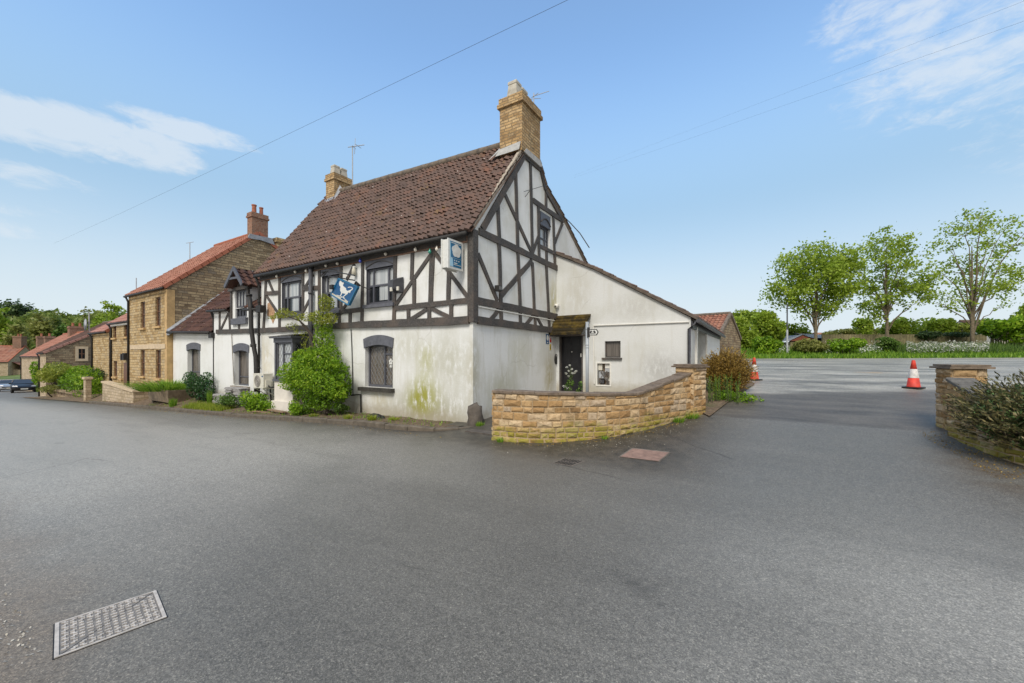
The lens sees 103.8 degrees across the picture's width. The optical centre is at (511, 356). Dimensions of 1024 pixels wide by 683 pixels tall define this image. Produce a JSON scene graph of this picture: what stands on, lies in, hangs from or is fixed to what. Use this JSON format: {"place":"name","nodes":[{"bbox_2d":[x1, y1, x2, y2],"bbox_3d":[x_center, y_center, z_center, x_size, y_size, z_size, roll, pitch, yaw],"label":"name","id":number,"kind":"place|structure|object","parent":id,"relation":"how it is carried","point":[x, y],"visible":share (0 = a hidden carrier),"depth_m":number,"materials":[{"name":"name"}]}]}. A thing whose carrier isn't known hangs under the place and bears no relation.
{"place":"outdoors","nodes":[
{"label":"outdoors","id":0,"kind":"place"},
{"bbox_2d":[0,375,19,379],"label":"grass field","id":1,"kind":"structure","parent":0,"point":[10,377],"depth_m":71.39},
{"bbox_2d":[0,306,12,341],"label":"broadleaf tree","id":2,"kind":"object","parent":1,"relation":"on","point":[4,321],"visible":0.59,"depth_m":95.36,"materials":[{"name":"green plant"}]},
{"bbox_2d":[0,334,30,375],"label":"stone house","id":3,"kind":"structure","parent":1,"relation":"on","point":[10,358],"depth_m":76.99,"materials":[{"name":"tile"}]},
{"bbox_2d":[0,323,34,349],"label":"broadleaf tree","id":4,"kind":"object","parent":1,"relation":"on","point":[17,329],"visible":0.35,"depth_m":89.95,"materials":[{"name":"green plant"}]},
{"bbox_2d":[0,299,36,317],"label":"broadleaf tree","id":5,"kind":"object","parent":1,"relation":"on","point":[18,309],"visible":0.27,"depth_m":148.22,"materials":[{"name":"green plant"}]},
{"bbox_2d":[24,312,57,343],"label":"broadleaf tree","id":6,"kind":"object","parent":1,"relation":"on","point":[44,325],"visible":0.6,"depth_m":114.30,"materials":[{"name":"green plant"}]},
{"bbox_2d":[47,313,67,330],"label":"broadleaf tree","id":7,"kind":"object","parent":1,"relation":"on","point":[58,323],"visible":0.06,"depth_m":120.34,"materials":[{"name":"green plant"}]},
{"bbox_2d":[51,323,67,336],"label":"broadleaf tree","id":8,"kind":"object","parent":1,"relation":"on","point":[60,330],"visible":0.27,"depth_m":104.69,"materials":[{"name":"green plant"}]},
{"bbox_2d":[1,308,126,335],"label":"wood","id":9,"kind":"object","parent":1,"relation":"on","point":[70,319],"visible":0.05,"depth_m":138.66,"materials":[{"name":"green plant"}]},
{"bbox_2d":[92,314,110,324],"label":"broadleaf tree","id":10,"kind":"object","parent":1,"relation":"on","point":[98,321],"visible":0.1,"depth_m":77.70,"materials":[{"name":"green plant"}]},
{"bbox_2d":[93,300,124,320],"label":"broadleaf tree","id":11,"kind":"object","parent":1,"relation":"on","point":[115,308],"visible":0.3,"depth_m":84.56,"materials":[{"name":"green plant"}]},
{"bbox_2d":[60,0,566,240],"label":"overhead cable","id":12,"kind":"object","parent":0,"point":[364,97],"visible":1,"depth_m":10.50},
{"bbox_2d":[0,358,1023,682],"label":"road","id":13,"kind":"structure","parent":0,"point":[824,520],"depth_m":3.50,"materials":[{"name":"asphalt"}]},
{"bbox_2d":[0,379,12,391],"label":"parked car","id":14,"kind":"object","parent":13,"relation":"on","point":[4,384],"visible":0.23,"depth_m":49.90,"materials":[{"name":"silver metal"}]},
{"bbox_2d":[0,584,40,663],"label":"loose grit","id":15,"kind":"object","parent":13,"relation":"on","point":[23,633],"visible":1,"depth_m":2.33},
{"bbox_2d":[9,379,36,392],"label":"parked car","id":16,"kind":"object","parent":13,"relation":"on","point":[21,384],"visible":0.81,"depth_m":44.13,"materials":[{"name":"blue"}]},
{"bbox_2d":[28,361,37,385],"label":"shrub","id":17,"kind":"object","parent":13,"relation":"on","point":[34,368],"visible":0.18,"depth_m":40.41,"materials":[{"name":"green plant"}]},
{"bbox_2d":[19,331,82,390],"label":"cottage","id":18,"kind":"structure","parent":13,"relation":"on","point":[42,343],"depth_m":51.26,"materials":[{"name":"tile"}]},
{"bbox_2d":[35,332,90,395],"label":"stone house","id":19,"kind":"structure","parent":13,"relation":"on","point":[76,351],"depth_m":33.40,"materials":[{"name":"stone"}]},
{"bbox_2d":[75,346,87,360],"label":"window","id":20,"kind":"structure","parent":19,"relation":"in","point":[81,353],"depth_m":33.96,"materials":[{"name":"stone"}]},
{"bbox_2d":[46,320,112,348],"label":"stone house","id":21,"kind":"structure","parent":13,"relation":"on","point":[72,329],"depth_m":45.61,"materials":[{"name":"brown tile"}]},
{"bbox_2d":[52,590,167,659],"bbox_3d":[-2.499,1.661,2.505,0.442,0.038,0.482,0,0,42],"label":"manhole cover","id":22,"kind":"object","parent":13,"relation":"on","point":[83,631],"visible":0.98,"depth_m":2.48,"materials":[{"name":"metal"}]},
{"bbox_2d":[23,393,458,427],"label":"soil verge","id":23,"kind":"structure","parent":13,"relation":"on","point":[98,398],"depth_m":12.43,"materials":[{"name":"soil"}]},
{"bbox_2d":[36,384,67,396],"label":"shrub","id":24,"kind":"object","parent":23,"relation":"on","point":[49,388],"visible":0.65,"depth_m":28.25,"materials":[{"name":"green plant"}]},
{"bbox_2d":[35,361,84,388],"bbox_3d":[-32.374,1.757,28.959,9.649,2.824,2.391,0,0,32],"label":"shrub","id":25,"kind":"object","parent":23,"relation":"on","point":[49,373],"visible":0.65,"depth_m":28.05,"materials":[{"name":"green plant"}]},
{"bbox_2d":[46,390,82,399],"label":"rubble wall","id":26,"kind":"structure","parent":23,"relation":"on","point":[60,393],"depth_m":27.02,"materials":[{"name":"stone"}]},
{"bbox_2d":[57,365,102,397],"bbox_3d":[-28.056,1.719,26.347,10.265,2.416,1.903,0,0,32],"label":"shrub","id":27,"kind":"object","parent":23,"relation":"on","point":[75,380],"visible":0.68,"depth_m":24.94,"materials":[{"name":"green plant"}]},
{"bbox_2d":[82,377,92,400],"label":"gate pier","id":28,"kind":"structure","parent":23,"relation":"on","point":[87,388],"depth_m":22.95,"materials":[{"name":"stone"}]},
{"bbox_2d":[87,323,111,392],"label":"stone house","id":29,"kind":"structure","parent":23,"relation":"on","point":[100,348],"depth_m":24.72,"materials":[{"name":"beige stone"}]},
{"bbox_2d":[106,313,126,384],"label":"stone house","id":30,"kind":"structure","parent":23,"relation":"on","point":[118,347],"depth_m":23.34,"materials":[{"name":"stone"}]},
{"bbox_2d":[101,381,148,402],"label":"garden wall","id":31,"kind":"structure","parent":23,"relation":"on","point":[116,393],"depth_m":19.76,"materials":[{"name":"stone"}]},
{"bbox_2d":[148,388,191,402],"bbox_3d":[-15.057,1.857,17.663,2.356,0.868,0.860,0,0,32],"label":"planter trough","id":32,"kind":"object","parent":23,"relation":"on","point":[180,395],"visible":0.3,"depth_m":17.09,"materials":[{"name":"stone"}]},
{"bbox_2d":[112,379,188,391],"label":"trough plants","id":33,"kind":"object","parent":32,"relation":"in","point":[161,386],"visible":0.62,"depth_m":16.88,"materials":[{"name":"plant"}]},
{"bbox_2d":[182,371,216,401],"bbox_3d":[-12.876,1.254,16.608,2.941,1.349,0.962,0,0,32],"label":"shrub","id":34,"kind":"object","parent":23,"relation":"on","point":[194,385],"visible":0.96,"depth_m":16.36,"materials":[{"name":"green plant"}]},
{"bbox_2d":[123,204,284,386],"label":"stone house","id":35,"kind":"structure","parent":23,"relation":"on","point":[158,307],"depth_m":20.81,"materials":[{"name":"stone"}]},
{"bbox_2d":[157,297,160,325],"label":"window","id":36,"kind":"structure","parent":35,"relation":"in","point":[158,299],"depth_m":19.93,"materials":[{"name":"brown glass"}]},
{"bbox_2d":[181,400,235,410],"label":"verge grass","id":37,"kind":"structure","parent":23,"relation":"on","point":[201,405],"depth_m":14.79,"materials":[{"name":"plant"}]},
{"bbox_2d":[166,266,265,397],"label":"wing building","id":38,"kind":"structure","parent":23,"relation":"on","point":[216,336],"depth_m":16.21,"materials":[{"name":"paint"}]},
{"bbox_2d":[192,349,199,379],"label":"window","id":39,"kind":"structure","parent":38,"relation":"in","point":[195,353],"depth_m":18.41,"materials":[{"name":"grey glass"}]},
{"bbox_2d":[237,290,246,317],"bbox_3d":[-10.451,-2.026,15.601,0.926,1.060,0.054,0,0,32],"label":"window","id":40,"kind":"structure","parent":38,"relation":"in","point":[241,295],"depth_m":15.67,"materials":[{"name":"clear glass"}]},
{"bbox_2d":[239,351,248,385],"bbox_3d":[-10.364,0.454,15.692,1.155,1.381,0.054,0,0,32],"label":"window","id":41,"kind":"structure","parent":38,"relation":"in","point":[243,355],"depth_m":15.81,"materials":[{"name":"grey glass"}]},
{"bbox_2d":[214,392,237,408],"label":"shrub","id":42,"kind":"object","parent":23,"relation":"on","point":[228,400],"visible":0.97,"depth_m":14.22,"materials":[{"name":"green plant"}]},
{"bbox_2d":[232,387,248,403],"bbox_3d":[-10.067,1.465,14.884,0.709,0.588,0.384,0,0,32],"label":"slate stack","id":43,"kind":"object","parent":23,"relation":"on","point":[237,391],"visible":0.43,"depth_m":14.73,"materials":[{"name":"stone"}]},
{"bbox_2d":[238,390,273,411],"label":"shrub","id":44,"kind":"object","parent":23,"relation":"on","point":[260,403],"visible":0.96,"depth_m":13.22,"materials":[{"name":"green plant"}]},
{"bbox_2d":[152,398,445,426],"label":"verge weeds","id":45,"kind":"object","parent":23,"relation":"on","point":[431,423],"visible":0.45,"depth_m":11.21,"materials":[{"name":"plant"}]},
{"bbox_2d":[288,400,313,415],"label":"shrub","id":46,"kind":"object","parent":23,"relation":"on","point":[296,408],"visible":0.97,"depth_m":11.66,"materials":[{"name":"green plant"}]},
{"bbox_2d":[268,294,352,413],"bbox_3d":[-6.293,-0.095,12.096,4.740,3.491,1.066,0,0,32],"label":"climbing shrub","id":47,"kind":"object","parent":23,"relation":"on","point":[319,369],"visible":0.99,"depth_m":11.57,"materials":[{"name":"green plant"}]},
{"bbox_2d":[332,403,349,414],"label":"shrub","id":48,"kind":"object","parent":23,"relation":"on","point":[339,409],"visible":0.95,"depth_m":11.20,"materials":[{"name":"green plant"}]},
{"bbox_2d":[89,401,472,431],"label":"kerb","id":49,"kind":"structure","parent":13,"relation":"on","point":[377,424],"depth_m":11.01,"materials":[{"name":"concrete"}]},
{"bbox_2d":[253,79,587,421],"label":"inn building","id":50,"kind":"structure","parent":13,"relation":"on","point":[433,341],"depth_m":11.36,"materials":[{"name":"white plaster"},{"name":"black timber"},{"name":"tile"}]},
{"bbox_2d":[253,373,273,402],"bbox_3d":[-8.504,1.141,13.925,0.992,1.092,0.434,0,0,32],"label":"air conditioning unit","id":51,"kind":"object","parent":50,"relation":"attached to","point":[263,381],"visible":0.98,"depth_m":13.82,"materials":[{"name":"beige metal"}]},
{"bbox_2d":[277,342,290,378],"bbox_3d":[-7.237,0.149,12.813,0.895,1.180,0.054,0,0,32],"label":"window","id":52,"kind":"structure","parent":50,"relation":"in","point":[283,349],"depth_m":12.84,"materials":[{"name":"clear glass"}]},
{"bbox_2d":[282,280,300,311],"bbox_3d":[-7.356,-1.970,13.520,1.267,1.120,0.104,0,0,32],"label":"window","id":53,"kind":"structure","parent":50,"relation":"in","point":[291,291],"depth_m":13.63,"materials":[{"name":"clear glass"}]},
{"bbox_2d":[322,274,338,309],"bbox_3d":[-5.539,-1.950,12.385,0.942,1.120,0.104,0,0,32],"label":"window","id":54,"kind":"structure","parent":50,"relation":"in","point":[326,281],"depth_m":12.51,"materials":[{"name":"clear glass"}]},
{"bbox_2d":[321,270,370,305],"bbox_3d":[-5.097,-2.027,11.725,2.373,1.242,0.546,0,0,32],"label":"hanging sign","id":55,"kind":"object","parent":50,"relation":"attached to","point":[344,291],"visible":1,"depth_m":11.24,"materials":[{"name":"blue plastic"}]},
{"bbox_2d":[265,246,440,277],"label":"festoon lights","id":56,"kind":"object","parent":50,"relation":"hanging from","point":[385,254],"visible":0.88,"depth_m":11.40},
{"bbox_2d":[366,265,392,304],"bbox_3d":[-3.647,-1.970,11.202,1.144,1.040,0.104,0,0,32],"label":"window","id":57,"kind":"structure","parent":50,"relation":"in","point":[377,279],"depth_m":11.30,"materials":[{"name":"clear glass"}]},
{"bbox_2d":[369,345,392,387],"bbox_3d":[-3.644,0.270,11.311,1.150,1.200,0.054,0,0,32],"label":"window","id":58,"kind":"structure","parent":50,"relation":"in","point":[380,356],"depth_m":11.36,"materials":[{"name":"grey glass"}]},
{"bbox_2d":[388,277,402,293],"bbox_3d":[-3.017,-1.891,10.552,0.390,0.420,0.280,0,0,32],"label":"floodlight","id":59,"kind":"object","parent":50,"relation":"attached to","point":[395,285],"visible":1,"depth_m":10.54,"materials":[{"name":"black metal"}]},
{"bbox_2d":[441,238,462,272],"bbox_3d":[-1.355,-2.333,9.347,0.228,0.674,0.623,0,0,32],"label":"projecting sign","id":60,"kind":"object","parent":50,"relation":"attached to","point":[451,255],"visible":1,"depth_m":9.15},
{"bbox_2d":[540,226,547,247],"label":"window","id":61,"kind":"structure","parent":50,"relation":"in","point":[543,232],"depth_m":12.71,"materials":[{"name":"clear glass"}]},
{"bbox_2d":[467,402,484,425],"bbox_3d":[-0.858,1.532,9.332,0.396,0.942,0.424,0,0,32],"label":"broken stone","id":62,"kind":"object","parent":13,"relation":"on","point":[474,413],"visible":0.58,"depth_m":9.22,"materials":[{"name":"stone"}]},
{"bbox_2d":[465,429,491,434],"bbox_3d":[-0.502,1.635,8.680,0.790,0.070,0.650,0,0,32],"label":"flagstone","id":63,"kind":"object","parent":13,"relation":"on","point":[479,431],"visible":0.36,"depth_m":8.54,"materials":[{"name":"stone"}]},
{"bbox_2d":[553,458,584,465],"bbox_3d":[0.889,1.644,6.248,0.403,0.004,0.402,0,0,32],"label":"drain grate","id":64,"kind":"object","parent":13,"relation":"on","point":[568,462],"visible":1,"depth_m":6.22,"materials":[{"name":"metal"}]},
{"bbox_2d":[563,364,582,391],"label":"flowering weed","id":65,"kind":"object","parent":13,"relation":"on","point":[570,380],"visible":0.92,"depth_m":9.58,"materials":[{"name":"green plant"}]},
{"bbox_2d":[585,322,597,391],"bbox_3d":[1.749,0.398,8.812,0.078,2.322,0.317,0,0,-43],"label":"sign post","id":66,"kind":"object","parent":13,"relation":"on","point":[589,331],"visible":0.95,"depth_m":8.86,"materials":[{"name":"silver metal"}]},
{"bbox_2d":[491,364,709,442],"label":"boundary wall","id":67,"kind":"structure","parent":13,"relation":"on","point":[526,416],"depth_m":7.75,"materials":[{"name":"stone"}]},
{"bbox_2d":[549,251,725,391],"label":"extension building","id":68,"kind":"structure","parent":13,"relation":"on","point":[642,337],"depth_m":12.27,"materials":[{"name":"white plaster"},{"name":"tile"},{"name":"black timber"}]},
{"bbox_2d":[562,336,580,391],"bbox_3d":[1.963,0.276,13.085,0.729,1.849,0.099,0,0,32],"label":"door","id":69,"kind":"structure","parent":68,"relation":"in","point":[571,345],"depth_m":13.09,"materials":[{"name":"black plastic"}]},
{"bbox_2d":[596,362,610,385],"bbox_3d":[2.871,0.552,12.477,0.480,0.739,0.197,0,0,32],"label":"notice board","id":70,"kind":"object","parent":68,"relation":"attached to","point":[604,368],"visible":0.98,"depth_m":12.49,"materials":[{"name":"white plastic"}]},
{"bbox_2d":[605,341,620,357],"bbox_3d":[3.112,-0.212,12.324,0.490,0.505,0.050,0,0,32],"label":"window","id":71,"kind":"structure","parent":68,"relation":"in","point":[612,348],"depth_m":12.33,"materials":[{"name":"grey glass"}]},
{"bbox_2d":[619,448,670,461],"bbox_3d":[2.184,1.614,6.598,0.713,0.048,0.616,0,0,32],"label":"cover plate","id":72,"kind":"object","parent":13,"relation":"on","point":[646,454],"visible":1,"depth_m":6.58,"materials":[{"name":"metal"}]},
{"bbox_2d":[695,311,741,358],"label":"barn","id":73,"kind":"structure","parent":13,"relation":"on","point":[725,323],"depth_m":26.02,"materials":[{"name":"red brick"}]},
{"bbox_2d":[704,380,753,415],"bbox_3d":[5.966,1.041,11.731,1.351,0.622,5.971,0,0,42],"label":"soil bed","id":74,"kind":"object","parent":13,"relation":"on","point":[713,407],"visible":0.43,"depth_m":10.25,"materials":[{"name":"soil"}]},
{"bbox_2d":[706,373,740,402],"bbox_3d":[5.414,0.802,10.458,1.002,0.779,0.796,0,0,32],"label":"horsetail clump","id":75,"kind":"object","parent":74,"relation":"on","point":[716,392],"visible":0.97,"depth_m":10.42,"materials":[{"name":"green plant"}]},
{"bbox_2d":[700,346,758,391],"bbox_3d":[6.213,0.388,11.589,1.658,1.450,1.423,0,0,32],"label":"conifer shrub","id":76,"kind":"object","parent":74,"relation":"on","point":[727,363],"visible":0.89,"depth_m":11.32,"materials":[{"name":"brown plant"}]},
{"bbox_2d":[713,390,763,402],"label":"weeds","id":77,"kind":"object","parent":74,"relation":"on","point":[741,396],"visible":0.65,"depth_m":10.41,"materials":[{"name":"green plant"}]},
{"bbox_2d":[733,309,750,322],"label":"shrub","id":78,"kind":"object","parent":13,"relation":"on","point":[737,313],"visible":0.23,"depth_m":45.81,"materials":[{"name":"green plant"}]},
{"bbox_2d":[819,328,882,334],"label":"shrub","id":79,"kind":"object","parent":13,"relation":"on","point":[845,331],"visible":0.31,"depth_m":46.73,"materials":[{"name":"green plant"}]},
{"bbox_2d":[901,360,925,388],"bbox_3d":[10.800,0.479,10.800,0.400,0.750,0.400,0,0,-29],"label":"traffic cone","id":80,"kind":"object","parent":13,"relation":"on","point":[913,380],"visible":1,"depth_m":10.74,"materials":[{"name":"plastic"}]},
{"bbox_2d":[954,322,980,332],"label":"shrub","id":81,"kind":"object","parent":13,"relation":"on","point":[963,327],"visible":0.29,"depth_m":41.59,"materials":[{"name":"green plant"}]},
{"bbox_2d":[923,431,1023,482],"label":"leaf litter","id":82,"kind":"object","parent":13,"relation":"on","point":[976,457],"visible":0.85,"depth_m":5.84,"materials":[{"name":"plant"}]},
{"bbox_2d":[929,364,1023,465],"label":"boundary wall","id":83,"kind":"structure","parent":13,"relation":"on","point":[949,378],"depth_m":6.93,"materials":[{"name":"stone"}]},
{"bbox_2d":[941,368,1023,461],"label":"cotoneaster shrub","id":84,"kind":"object","parent":13,"relation":"on","point":[1000,418],"visible":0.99,"depth_m":5.78,"materials":[{"name":"green plant"}]},
{"bbox_2d":[0,0,1023,341],"label":"sky","id":85,"kind":"structure","parent":0,"point":[108,107],"materials":[{"name":"blue"}]},
{"bbox_2d":[741,346,1023,358],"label":"grass bank","id":86,"kind":"structure","parent":0,"point":[887,357],"depth_m":28.32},
{"bbox_2d":[734,314,760,348],"bbox_3d":[19.075,-1.721,32.928,2.624,3.530,1.899,0,0,0],"label":"shrub","id":87,"kind":"object","parent":86,"relation":"on","point":[747,333],"visible":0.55,"depth_m":32.56,"materials":[{"name":"green plant"}]},
{"bbox_2d":[742,309,777,327],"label":"shrub","id":88,"kind":"object","parent":86,"relation":"on","point":[750,314],"visible":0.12,"depth_m":39.80,"materials":[{"name":"green plant"}]},
{"bbox_2d":[749,310,785,340],"bbox_3d":[21.671,-2.178,34.161,3.000,3.561,2.762,0,0,36],"label":"shrub","id":89,"kind":"object","parent":86,"relation":"on","point":[765,323],"visible":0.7,"depth_m":33.51,"materials":[{"name":"green plant"}]},
{"bbox_2d":[751,336,783,354],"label":"shrub","id":90,"kind":"object","parent":86,"relation":"on","point":[766,345],"visible":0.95,"depth_m":30.20,"materials":[{"name":"green plant"}]},
{"bbox_2d":[786,304,787,352],"bbox_3d":[21.249,-2.069,31.000,0.129,3.975,0.129,0,0,-11],"label":"utility pole","id":91,"kind":"object","parent":86,"relation":"on","point":[786,328],"visible":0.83,"depth_m":30.97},
{"bbox_2d":[782,323,811,341],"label":"shrub","id":92,"kind":"object","parent":86,"relation":"on","point":[800,329],"visible":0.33,"depth_m":38.57,"materials":[{"name":"green plant"}]},
{"bbox_2d":[781,335,813,347],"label":"garden shed","id":93,"kind":"structure","parent":86,"relation":"on","point":[793,338],"depth_m":35.00,"materials":[{"name":"brown wood"}]},
{"bbox_2d":[790,338,831,351],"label":"shrub","id":94,"kind":"object","parent":86,"relation":"on","point":[804,344],"visible":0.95,"depth_m":30.61,"materials":[{"name":"green plant"}]},
{"bbox_2d":[758,231,876,343],"bbox_3d":[25.506,-5.577,34.045,9.386,9.999,6.176,0,0,0],"label":"sycamore tree","id":95,"kind":"object","parent":86,"relation":"on","point":[834,270],"visible":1,"depth_m":33.29,"materials":[{"name":"green plant"}]},
{"bbox_2d":[826,337,867,352],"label":"shrub","id":96,"kind":"object","parent":86,"relation":"on","point":[848,345],"visible":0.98,"depth_m":30.11,"materials":[{"name":"green plant"}]},
{"bbox_2d":[851,317,881,333],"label":"shrub","id":97,"kind":"object","parent":86,"relation":"on","point":[863,328],"visible":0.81,"depth_m":43.65,"materials":[{"name":"green plant"}]},
{"bbox_2d":[775,340,989,352],"bbox_3d":[29.568,-0.775,31.751,19.736,1.144,3.011,0,0,0],"label":"cow parsley","id":98,"kind":"object","parent":86,"relation":"on","point":[946,343],"visible":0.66,"depth_m":31.14,"materials":[{"name":"white plant"}]},
{"bbox_2d":[873,336,904,351],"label":"shrub","id":99,"kind":"object","parent":86,"relation":"on","point":[885,342],"visible":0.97,"depth_m":31.31,"materials":[{"name":"green plant"}]},
{"bbox_2d":[876,316,918,333],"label":"shrub","id":100,"kind":"object","parent":86,"relation":"on","point":[902,325],"visible":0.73,"depth_m":38.39,"materials":[{"name":"green plant"}]},
{"bbox_2d":[852,221,950,336],"bbox_3d":[32.640,-5.901,34.533,8.637,10.582,5.584,0,0,0],"label":"sycamore tree","id":101,"kind":"object","parent":86,"relation":"on","point":[901,285],"visible":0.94,"depth_m":33.95,"materials":[{"name":"green plant"}]},
{"bbox_2d":[821,333,986,346],"bbox_3d":[35.295,-1.288,36.129,15.740,1.592,0.281,0,0,-4],"label":"panel fence","id":102,"kind":"object","parent":86,"relation":"on","point":[904,338],"visible":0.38,"depth_m":36.09,"materials":[{"name":"brown wood"}]},
{"bbox_2d":[914,331,945,341],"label":"shrub","id":103,"kind":"object","parent":86,"relation":"on","point":[925,335],"visible":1,"depth_m":35.81,"materials":[{"name":"green plant"}]},
{"bbox_2d":[911,317,957,333],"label":"shrub","id":104,"kind":"object","parent":86,"relation":"on","point":[932,323],"visible":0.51,"depth_m":40.14,"materials":[{"name":"green plant"}]},
{"bbox_2d":[867,341,1023,354],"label":"parsley stems","id":105,"kind":"object","parent":86,"relation":"on","point":[1007,347],"visible":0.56,"depth_m":30.83,"materials":[{"name":"green plant"}]},
{"bbox_2d":[935,318,958,332],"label":"shrub","id":106,"kind":"object","parent":86,"relation":"on","point":[952,322],"visible":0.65,"depth_m":39.53,"materials":[{"name":"green plant"}]},
{"bbox_2d":[945,331,977,342],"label":"shrub","id":107,"kind":"object","parent":86,"relation":"on","point":[958,334],"visible":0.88,"depth_m":35.85,"materials":[{"name":"green plant"}]},
{"bbox_2d":[922,207,1023,342],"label":"sycamore tree","id":108,"kind":"object","parent":86,"relation":"on","point":[971,303],"visible":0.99,"depth_m":33.40,"materials":[{"name":"green plant"}]},
{"bbox_2d":[975,314,1023,344],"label":"shrub","id":109,"kind":"object","parent":86,"relation":"on","point":[1012,329],"visible":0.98,"depth_m":32.46,"materials":[{"name":"green plant"}]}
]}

